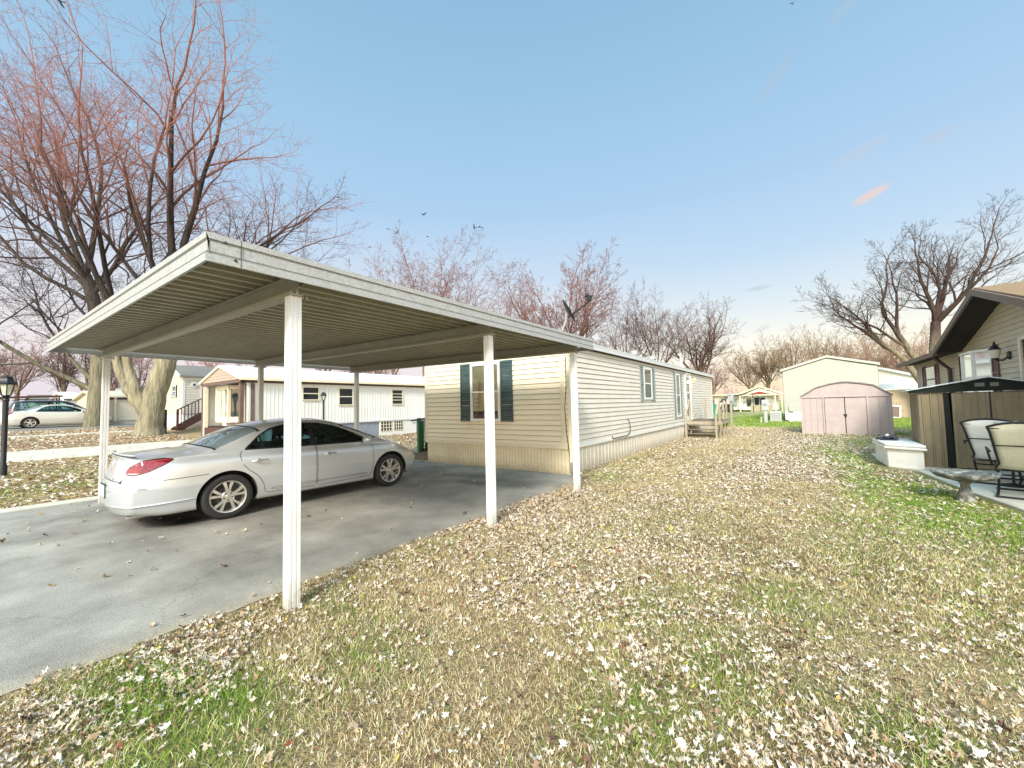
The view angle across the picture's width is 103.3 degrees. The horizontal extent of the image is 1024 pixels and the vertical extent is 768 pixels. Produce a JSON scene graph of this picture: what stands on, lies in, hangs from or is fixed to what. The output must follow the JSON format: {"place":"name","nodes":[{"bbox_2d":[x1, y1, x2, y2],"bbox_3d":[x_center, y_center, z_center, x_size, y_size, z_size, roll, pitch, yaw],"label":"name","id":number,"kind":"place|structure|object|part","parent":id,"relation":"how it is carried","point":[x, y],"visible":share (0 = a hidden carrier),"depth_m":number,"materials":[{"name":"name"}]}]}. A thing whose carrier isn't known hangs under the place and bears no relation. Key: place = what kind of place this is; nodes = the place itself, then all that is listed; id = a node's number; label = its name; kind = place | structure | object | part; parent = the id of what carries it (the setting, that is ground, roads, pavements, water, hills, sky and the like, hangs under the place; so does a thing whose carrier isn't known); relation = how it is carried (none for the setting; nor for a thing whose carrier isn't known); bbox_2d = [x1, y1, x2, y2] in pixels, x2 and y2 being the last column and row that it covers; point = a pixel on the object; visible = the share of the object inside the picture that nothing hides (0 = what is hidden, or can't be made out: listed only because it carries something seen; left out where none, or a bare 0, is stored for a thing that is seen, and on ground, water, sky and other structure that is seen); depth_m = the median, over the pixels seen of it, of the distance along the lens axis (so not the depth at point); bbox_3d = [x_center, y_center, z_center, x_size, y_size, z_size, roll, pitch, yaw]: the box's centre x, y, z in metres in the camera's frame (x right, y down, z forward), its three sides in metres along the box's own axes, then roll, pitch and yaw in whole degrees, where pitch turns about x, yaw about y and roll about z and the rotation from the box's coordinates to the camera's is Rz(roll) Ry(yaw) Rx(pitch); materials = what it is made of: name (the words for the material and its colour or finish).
{"place":"outdoors","nodes":[
{"label":"outdoors","id":0,"kind":"place"},
{"bbox_2d":[0,423,134,431],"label":"street","id":1,"kind":"structure","parent":0,"point":[50,427],"depth_m":25.90,"materials":[{"name":"grey asphalt"}]},
{"bbox_2d":[9,399,85,411],"bbox_3d":[-33.033,2.034,29.434,2.190,1.900,4.950,-3,-4,35],"label":"wagon","id":2,"kind":"object","parent":1,"relation":"on","point":[12,405],"visible":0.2,"depth_m":28.73,"materials":[{"name":"black paint"}]},
{"bbox_2d":[0,404,111,427],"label":"sedan","id":3,"kind":"object","parent":1,"relation":"on","point":[32,417],"visible":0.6,"depth_m":25.51,"materials":[{"name":"beige paint"}]},
{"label":"rear window","id":4,"kind":"part","parent":3,"relation":"part of","materials":[{"name":"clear glass"}]},
{"bbox_2d":[7,440,190,462],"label":"side driveway","id":5,"kind":"structure","parent":0,"point":[35,455],"depth_m":13.47,"materials":[{"name":"concrete"}]},
{"bbox_2d":[0,428,200,437],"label":"pavement","id":6,"kind":"structure","parent":0,"point":[80,433],"depth_m":19.08,"materials":[{"name":"concrete"}]},
{"bbox_2d":[0,460,585,695],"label":"driveway","id":7,"kind":"structure","parent":0,"point":[86,611],"depth_m":4.71,"materials":[{"name":"concrete"}]},
{"bbox_2d":[99,418,412,519],"bbox_3d":[-4.258,1.395,7.815,2.256,1.486,5.179,-4,-4,38],"label":"sedan","id":8,"kind":"object","parent":7,"relation":"on","point":[229,472],"visible":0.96,"depth_m":6.40,"materials":[{"name":"silver metal"}]},
{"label":"rear window","id":9,"kind":"part","parent":8,"relation":"part of","materials":[{"name":"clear glass"}]},
{"bbox_3d":[-5.262,1.328,7.879,0.340,1.092,1.194,-4,-4,38],"label":"door","id":10,"kind":"part","parent":8,"relation":"part of","materials":[{"name":"glass"}]},
{"bbox_3d":[-3.955,1.246,6.865,0.340,1.092,1.194,-4,-4,38],"label":"door","id":11,"kind":"part","parent":8,"relation":"part of","materials":[{"name":"silver metal"}]},
{"bbox_3d":[-4.542,1.364,8.802,0.332,1.084,1.140,-4,-4,38],"label":"door","id":12,"kind":"part","parent":8,"relation":"part of","materials":[{"name":"black glass"}]},
{"bbox_3d":[-3.237,1.282,7.789,0.332,1.084,1.141,-4,-4,38],"label":"door","id":13,"kind":"part","parent":8,"relation":"part of","materials":[{"name":"silver metal"}]},
{"bbox_2d":[0,400,1023,767],"bbox_3d":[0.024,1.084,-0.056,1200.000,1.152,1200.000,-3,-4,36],"label":"ground","id":14,"kind":"structure","parent":0,"point":[562,710],"depth_m":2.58,"materials":[{"name":"plant"}]},
{"bbox_2d":[0,375,16,476],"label":"lamp post","id":15,"kind":"object","parent":14,"relation":"on","point":[7,384],"visible":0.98,"depth_m":9.76,"materials":[{"name":"black metal"}]},
{"bbox_2d":[0,329,61,408],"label":"bare tree","id":16,"kind":"object","parent":14,"relation":"on","point":[21,373],"visible":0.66,"depth_m":44.36,"materials":[{"name":"brown plant"}]},
{"bbox_2d":[0,395,62,408],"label":"carport","id":17,"kind":"object","parent":14,"relation":"on","point":[58,396],"visible":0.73,"depth_m":31.22,"materials":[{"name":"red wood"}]},
{"bbox_2d":[24,395,51,408],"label":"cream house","id":18,"kind":"structure","parent":14,"relation":"on","point":[30,405],"depth_m":43.94,"materials":[{"name":"beige"}]},
{"bbox_2d":[50,392,79,408],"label":"white garage","id":19,"kind":"structure","parent":14,"relation":"on","point":[68,396],"depth_m":38.59,"materials":[{"name":"paint"}]},
{"bbox_2d":[18,330,148,391],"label":"bare tree","id":20,"kind":"object","parent":14,"relation":"on","point":[62,382],"visible":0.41,"depth_m":40.19,"materials":[{"name":"brown plant"}]},
{"bbox_2d":[72,391,138,423],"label":"garage","id":21,"kind":"structure","parent":14,"relation":"on","point":[122,410],"depth_m":30.26,"materials":[{"name":"beige"}]},
{"bbox_2d":[0,0,225,426],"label":"maple tree","id":22,"kind":"object","parent":14,"relation":"on","point":[91,298],"visible":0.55,"depth_m":26.86,"materials":[{"name":"brown plant"}]},
{"bbox_2d":[79,354,178,390],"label":"bare tree","id":23,"kind":"object","parent":14,"relation":"on","point":[140,368],"visible":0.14,"depth_m":48.50,"materials":[{"name":"brown plant"}]},
{"bbox_2d":[164,410,166,434],"bbox_3d":[-16.229,1.806,18.831,0.130,1.200,0.255,-3,-4,36],"label":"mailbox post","id":24,"kind":"object","parent":14,"relation":"on","point":[165,423],"visible":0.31,"depth_m":18.87,"materials":[{"name":"black metal"}]},
{"bbox_2d":[0,0,373,436],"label":"maple tree","id":25,"kind":"object","parent":14,"relation":"on","point":[148,403],"visible":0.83,"depth_m":18.15,"materials":[{"name":"brown plant"}]},
{"bbox_2d":[165,365,214,428],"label":"beige house","id":26,"kind":"structure","parent":14,"relation":"on","point":[185,388],"depth_m":22.55,"materials":[{"name":"white wood"}]},
{"bbox_2d":[172,385,175,396],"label":"window","id":27,"kind":"structure","parent":26,"relation":"in","point":[173,387],"depth_m":22.78,"materials":[{"name":"white glass"}]},
{"bbox_2d":[171,398,222,430],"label":"wooden stairs","id":28,"kind":"structure","parent":14,"relation":"on","point":[188,422],"depth_m":21.41,"materials":[{"name":"red wood"}]},
{"bbox_2d":[0,454,413,513],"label":"kerb","id":29,"kind":"structure","parent":14,"relation":"on","point":[36,506],"depth_m":7.35,"materials":[{"name":"concrete"}]},
{"bbox_2d":[185,360,254,366],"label":"bare tree","id":30,"kind":"object","parent":14,"relation":"on","point":[208,363],"visible":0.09,"depth_m":52.70,"materials":[{"name":"brown plant"}]},
{"bbox_2d":[198,365,424,440],"bbox_3d":[-6.216,1.209,23.820,4.452,3.428,18.918,-3,-4,36],"label":"mobile home","id":31,"kind":"object","parent":14,"relation":"on","point":[391,404],"visible":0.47,"depth_m":17.81,"materials":[{"name":"white metal"}]},
{"bbox_2d":[215,385,246,421],"bbox_3d":[-11.797,0.834,16.897,2.120,1.505,0.550,-3,-4,36],"label":"bay window","id":32,"kind":"structure","parent":31,"relation":"in","point":[227,397],"depth_m":16.46,"materials":[{"name":"beige glass"}]},
{"bbox_2d":[302,386,319,400],"bbox_3d":[-8.546,0.405,17.206,0.060,0.590,0.740,-3,-4,36],"label":"window","id":33,"kind":"structure","parent":31,"relation":"in","point":[308,393],"depth_m":17.18,"materials":[{"name":"black glass"}]},
{"bbox_2d":[338,388,353,405],"bbox_3d":[-7.595,0.578,18.519,0.060,0.800,0.730,-3,-4,36],"label":"window","id":34,"kind":"structure","parent":31,"relation":"in","point":[345,395],"depth_m":18.49,"materials":[{"name":"black glass"}]},
{"bbox_2d":[391,389,402,404],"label":"window","id":35,"kind":"structure","parent":31,"relation":"in","point":[396,394],"depth_m":20.83,"materials":[{"name":"clear glass"}]},
{"bbox_2d":[47,231,593,613],"bbox_3d":[-3.325,0.646,7.573,7.662,3.042,6.426,-3,-4,36],"label":"carport","id":36,"kind":"object","parent":14,"relation":"on","point":[206,296],"visible":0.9,"depth_m":5.27,"materials":[{"name":"metal"}]},
{"bbox_2d":[320,392,326,419],"bbox_3d":[-7.822,1.444,16.808,0.248,2.242,0.214,-3,-4,36],"label":"lamp post","id":37,"kind":"object","parent":14,"relation":"on","point":[323,395],"visible":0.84,"depth_m":16.80,"materials":[{"name":"black metal"}]},
{"bbox_2d":[319,369,401,374],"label":"bare tree","id":38,"kind":"object","parent":14,"relation":"on","point":[380,372],"visible":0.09,"depth_m":54.84,"materials":[{"name":"brown plant"}]},
{"bbox_2d":[410,418,427,460],"bbox_3d":[-2.462,1.705,13.287,0.725,1.380,1.605,-3,-4,36],"label":"trash bin","id":39,"kind":"object","parent":14,"relation":"on","point":[421,453],"visible":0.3,"depth_m":12.96,"materials":[{"name":"green paint"}]},
{"bbox_2d":[344,219,529,376],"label":"bare tree","id":40,"kind":"object","parent":14,"relation":"on","point":[440,291],"visible":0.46,"depth_m":46.18,"materials":[{"name":"brown plant"}]},
{"bbox_2d":[0,423,1023,767],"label":"fallen leaves","id":41,"kind":"object","parent":14,"relation":"on","point":[610,561],"visible":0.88,"depth_m":3.05,"materials":[{"name":"beige plant"}]},
{"bbox_2d":[484,278,546,322],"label":"bare tree","id":42,"kind":"object","parent":14,"relation":"on","point":[506,313],"visible":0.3,"depth_m":51.56,"materials":[{"name":"brown plant"}]},
{"bbox_2d":[483,236,627,346],"bbox_3d":[4.645,-4.951,38.574,12.477,17.608,17.896,-2,-3,21],"label":"bare tree","id":43,"kind":"object","parent":14,"relation":"on","point":[585,324],"visible":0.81,"depth_m":37.81,"materials":[{"name":"brown plant"}]},
{"bbox_2d":[425,344,713,474],"bbox_3d":[4.750,0.431,18.336,5.171,4.230,18.548,-3,-4,36],"label":"mobile home","id":44,"kind":"object","parent":14,"relation":"on","point":[631,402],"visible":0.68,"depth_m":11.20,"materials":[{"name":"beige plastic"}]},
{"bbox_2d":[470,361,500,420],"bbox_3d":[-0.725,0.213,10.897,1.020,1.565,0.070,-3,-4,36],"label":"window","id":45,"kind":"structure","parent":44,"relation":"in","point":[477,401],"depth_m":10.99,"materials":[{"name":"white glass"}]},
{"bbox_2d":[564,356,572,462],"bbox_3d":[1.270,0.552,9.063,0.118,2.365,0.257,0,-3,-15],"label":"downspout","id":46,"kind":"object","parent":44,"relation":"attached to","point":[567,374],"visible":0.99,"depth_m":9.05,"materials":[{"name":"white metal"}]},
{"bbox_2d":[561,294,591,332],"bbox_3d":[1.560,-1.704,10.262,0.443,0.998,1.070,1,-4,-34],"label":"satellite dish","id":47,"kind":"object","parent":44,"relation":"attached to","point":[589,299],"visible":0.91,"depth_m":10.23,"materials":[{"name":"grey metal"}]},
{"bbox_2d":[643,367,652,398],"bbox_3d":[4.796,-0.015,14.295,0.060,1.120,0.900,-3,-4,36],"label":"window","id":48,"kind":"structure","parent":44,"relation":"in","point":[648,391],"depth_m":14.31,"materials":[{"name":"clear glass"}]},
{"bbox_2d":[675,373,681,416],"bbox_3d":[7.264,0.488,17.696,0.060,1.880,0.730,-3,-4,36],"label":"window","id":49,"kind":"structure","parent":44,"relation":"in","point":[678,391],"depth_m":17.73,"materials":[{"name":"clear glass"}]},
{"bbox_2d":[684,372,692,420],"bbox_3d":[8.382,0.593,19.230,0.080,2.260,1.110,-3,-4,36],"label":"door","id":50,"kind":"structure","parent":44,"relation":"in","point":[687,376],"depth_m":19.24,"materials":[{"name":"white glass"}]},
{"bbox_2d":[570,278,716,362],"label":"bare tree","id":51,"kind":"object","parent":14,"relation":"on","point":[637,331],"visible":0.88,"depth_m":49.84,"materials":[{"name":"brown plant"}]},
{"bbox_2d":[653,296,746,372],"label":"bare tree","id":52,"kind":"object","parent":14,"relation":"on","point":[707,349],"visible":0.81,"depth_m":51.55,"materials":[{"name":"brown plant"}]},
{"bbox_2d":[684,393,733,438],"bbox_3d":[9.423,1.448,19.165,1.755,1.980,3.120,-3,-4,36],"label":"wooden porch","id":53,"kind":"object","parent":14,"relation":"on","point":[718,423],"visible":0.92,"depth_m":18.80,"materials":[{"name":"brown wood"}]},
{"bbox_2d":[688,356,733,403],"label":"bare tree","id":54,"kind":"object","parent":14,"relation":"on","point":[716,383],"visible":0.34,"depth_m":65.99,"materials":[{"name":"brown plant"}]},
{"bbox_2d":[713,404,717,416],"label":"bin","id":55,"kind":"object","parent":14,"relation":"on","point":[714,407],"visible":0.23,"depth_m":40.49,"materials":[{"name":"green plastic"}]},
{"bbox_2d":[721,404,732,411],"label":"covered mower","id":56,"kind":"object","parent":14,"relation":"on","point":[728,407],"visible":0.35,"depth_m":52.56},
{"bbox_2d":[712,386,782,411],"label":"bungalow","id":57,"kind":"object","parent":14,"relation":"on","point":[745,402],"visible":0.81,"depth_m":56.29,"materials":[{"name":"white"}]},
{"bbox_2d":[732,398,736,405],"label":"window","id":58,"kind":"structure","parent":57,"relation":"in","point":[734,402],"depth_m":58.05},
{"bbox_2d":[746,397,751,406],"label":"window","id":59,"kind":"structure","parent":57,"relation":"in","point":[748,399],"depth_m":57.30,"materials":[{"name":"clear glass"}]},
{"bbox_2d":[754,397,759,404],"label":"window","id":60,"kind":"structure","parent":57,"relation":"in","point":[756,399],"depth_m":56.76,"materials":[{"name":"clear glass"}]},
{"bbox_2d":[718,383,777,393],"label":"distant wood","id":61,"kind":"object","parent":14,"relation":"on","point":[738,391],"visible":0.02,"depth_m":126.83,"materials":[{"name":"brown plant"}]},
{"bbox_2d":[717,338,791,390],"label":"bare tree","id":62,"kind":"object","parent":14,"relation":"on","point":[752,370],"visible":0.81,"depth_m":75.35,"materials":[{"name":"brown plant"}]},
{"bbox_2d":[761,400,768,422],"bbox_3d":[17.609,1.916,28.249,0.557,1.625,0.296,-4,-4,42],"label":"utility pedestal","id":63,"kind":"object","parent":14,"relation":"on","point":[765,406],"visible":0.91,"depth_m":28.17,"materials":[{"name":"grey metal"}]},
{"bbox_2d":[769,411,782,421],"bbox_3d":[19.754,2.414,30.315,0.850,0.790,0.850,-3,-4,36],"label":"air conditioner","id":64,"kind":"object","parent":14,"relation":"on","point":[775,415],"visible":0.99,"depth_m":30.02,"materials":[{"name":"grey metal"}]},
{"bbox_2d":[754,324,823,375],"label":"bare tree","id":65,"kind":"object","parent":14,"relation":"on","point":[780,358],"visible":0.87,"depth_m":71.07,"materials":[{"name":"brown plant"}]},
{"bbox_2d":[780,355,879,421],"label":"tall house","id":66,"kind":"structure","parent":14,"relation":"on","point":[800,379],"depth_m":28.74,"materials":[{"name":"beige"}]},
{"bbox_2d":[799,325,879,361],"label":"bare tree","id":67,"kind":"object","parent":14,"relation":"on","point":[836,348],"visible":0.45,"depth_m":80.93,"materials":[{"name":"brown plant"}]},
{"bbox_2d":[800,381,894,434],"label":"garden shed","id":68,"kind":"structure","parent":14,"relation":"on","point":[848,407],"depth_m":18.10,"materials":[{"name":"pink metal"}]},
{"bbox_2d":[824,398,845,432],"bbox_3d":[14.635,1.441,18.348,0.700,1.600,0.025,-3,-4,36],"label":"door","id":69,"kind":"structure","parent":68,"relation":"in","point":[834,407],"depth_m":18.34,"materials":[{"name":"pink metal"}]},
{"bbox_2d":[845,397,867,433],"bbox_3d":[15.231,1.405,17.920,0.710,1.600,0.025,-3,-4,36],"label":"door","id":70,"kind":"structure","parent":68,"relation":"in","point":[855,408],"depth_m":17.90,"materials":[{"name":"pink metal"}]},
{"bbox_2d":[846,316,930,371],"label":"bare tree","id":71,"kind":"object","parent":14,"relation":"on","point":[886,359],"visible":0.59,"depth_m":56.91,"materials":[{"name":"brown plant"}]},
{"bbox_2d":[893,405,900,417],"bbox_3d":[29.454,2.129,31.115,0.725,1.030,0.293,-3,-4,36],"label":"leaning frame","id":72,"kind":"object","parent":14,"relation":"on","point":[896,411],"visible":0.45,"depth_m":31.06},
{"bbox_2d":[878,367,917,389],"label":"white house","id":73,"kind":"structure","parent":14,"relation":"on","point":[892,379],"depth_m":38.11,"materials":[{"name":"white"}]},
{"bbox_2d":[879,384,893,388],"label":"window","id":74,"kind":"structure","parent":73,"relation":"in","point":[884,386],"depth_m":38.39,"materials":[{"name":"glass"}]},
{"bbox_2d":[884,388,917,417],"bbox_3d":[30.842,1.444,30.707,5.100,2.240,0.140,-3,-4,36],"label":"house","id":75,"kind":"structure","parent":14,"relation":"on","point":[902,399],"depth_m":31.25,"materials":[{"name":"beige"}]},
{"bbox_2d":[881,345,927,372],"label":"bare tree","id":76,"kind":"object","parent":14,"relation":"on","point":[918,353],"visible":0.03,"depth_m":72.28,"materials":[{"name":"brown plant"}]},
{"bbox_2d":[793,188,1023,382],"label":"oak tree","id":77,"kind":"object","parent":14,"relation":"on","point":[938,316],"visible":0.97,"depth_m":29.76,"materials":[{"name":"brown plant"}]},
{"bbox_2d":[896,281,1023,392],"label":"brown roof house","id":78,"kind":"structure","parent":14,"relation":"on","point":[982,335],"depth_m":10.60,"materials":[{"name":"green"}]},
{"bbox_2d":[925,365,935,387],"bbox_3d":[16.105,-0.174,15.566,0.050,1.050,1.350,-3,-4,36],"label":"window","id":79,"kind":"structure","parent":78,"relation":"in","point":[930,370],"depth_m":15.55,"materials":[{"name":"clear glass"}]},
{"bbox_2d":[959,348,993,391],"bbox_3d":[13.040,-0.194,11.455,0.280,1.420,2.200,-3,-4,36],"label":"bay window","id":80,"kind":"structure","parent":78,"relation":"in","point":[975,363],"depth_m":11.07,"materials":[{"name":"white glass"}]},
{"bbox_2d":[929,468,1001,502],"bbox_3d":[7.015,1.596,6.262,0.756,0.492,0.760,-3,-4,36],"label":"bird bath","id":81,"kind":"object","parent":14,"relation":"on","point":[964,478],"visible":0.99,"depth_m":6.21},
{"bbox_2d":[0,0,1023,411],"label":"sky","id":82,"kind":"structure","parent":0,"point":[746,151],"materials":[{"name":"blue"}]},
{"bbox_2d":[871,453,1023,511],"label":"patio","id":83,"kind":"structure","parent":0,"point":[987,491],"depth_m":7.04,"materials":[{"name":"concrete"}]},
{"bbox_2d":[872,438,926,469],"bbox_3d":[9.313,1.671,9.783,0.714,0.567,1.915,-3,-4,36],"label":"deck box","id":84,"kind":"object","parent":83,"relation":"on","point":[907,453],"visible":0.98,"depth_m":9.30,"materials":[{"name":"white plastic"}]},
{"bbox_2d":[874,434,898,439],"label":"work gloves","id":85,"kind":"object","parent":84,"relation":"on","point":[886,437],"visible":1,"depth_m":10.09,"materials":[{"name":"blue fabric"}]},
{"bbox_2d":[899,376,1023,469],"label":"metal shed","id":86,"kind":"structure","parent":83,"relation":"on","point":[937,428],"depth_m":8.96,"materials":[{"name":"brown brown metal"},{"name":"black metal"}]},
{"bbox_2d":[951,392,994,469],"bbox_3d":[10.009,1.012,8.801,0.550,1.640,0.024,-4,-4,40],"label":"door","id":87,"kind":"structure","parent":86,"relation":"in","point":[965,406],"depth_m":8.85,"materials":[{"name":"brown metal"}]},
{"bbox_2d":[990,392,1023,469],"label":"door","id":88,"kind":"structure","parent":86,"relation":"in","point":[1009,406],"depth_m":8.48,"materials":[{"name":"brown wood"}]},
{"bbox_2d":[959,418,1023,484],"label":"patio chair","id":89,"kind":"object","parent":83,"relation":"on","point":[977,435],"visible":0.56,"depth_m":7.52,"materials":[{"name":"beige fabric"}]},
{"bbox_2d":[985,421,1023,499],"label":"patio chair","id":90,"kind":"object","parent":83,"relation":"on","point":[1007,441],"visible":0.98,"depth_m":6.41,"materials":[{"name":"beige fabric"}]},
{"bbox_2d":[994,421,1023,487],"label":"patio chair","id":91,"kind":"object","parent":83,"relation":"on","point":[1013,484],"visible":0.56,"depth_m":7.09,"materials":[{"name":"black metal"}]},
{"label":"far pavement","id":92,"kind":"structure","parent":0,"visible":0},
{"bbox_2d":[720,394,760,412],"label":"canopy","id":93,"kind":"object","parent":92,"relation":"on","point":[746,394],"visible":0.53,"depth_m":49.74,"materials":[{"name":"beige wood"}]}
]}

